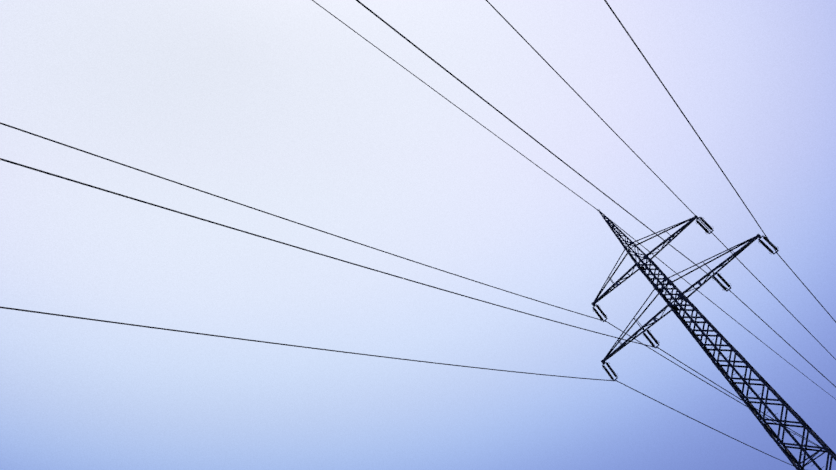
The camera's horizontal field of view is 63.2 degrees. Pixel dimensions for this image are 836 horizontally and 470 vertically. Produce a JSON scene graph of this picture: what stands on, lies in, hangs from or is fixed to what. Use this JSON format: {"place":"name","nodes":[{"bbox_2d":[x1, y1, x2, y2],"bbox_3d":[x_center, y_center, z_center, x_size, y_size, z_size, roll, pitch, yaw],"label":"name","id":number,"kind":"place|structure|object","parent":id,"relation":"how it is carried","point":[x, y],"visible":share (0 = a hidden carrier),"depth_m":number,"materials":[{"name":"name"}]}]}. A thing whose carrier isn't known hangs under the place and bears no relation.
{"place":"outdoors","nodes":[
{"label":"outdoors","id":0,"kind":"place"},
{"bbox_2d":[0,0,835,469],"label":"sky","id":1,"kind":"structure","parent":0,"point":[280,108],"materials":[{"name":"blue"}]},
{"label":"ground","id":2,"kind":"structure","parent":0,"visible":0},
{"bbox_2d":[591,209,835,469],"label":"pylon","id":3,"kind":"object","parent":2,"relation":"on","point":[675,309],"visible":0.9,"depth_m":53.33,"materials":[{"name":"metal"}]},
{"bbox_3d":[-157.788,-76.855,-171.463,16.674,34.923,4.364,-45,-39,17],"label":"pylon","id":4,"kind":"object","parent":2,"relation":"on","visible":0},
{"bbox_2d":[0,0,835,465],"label":"conductors","id":5,"kind":"object","parent":4,"relation":"attached to","point":[448,272],"visible":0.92,"depth_m":29.20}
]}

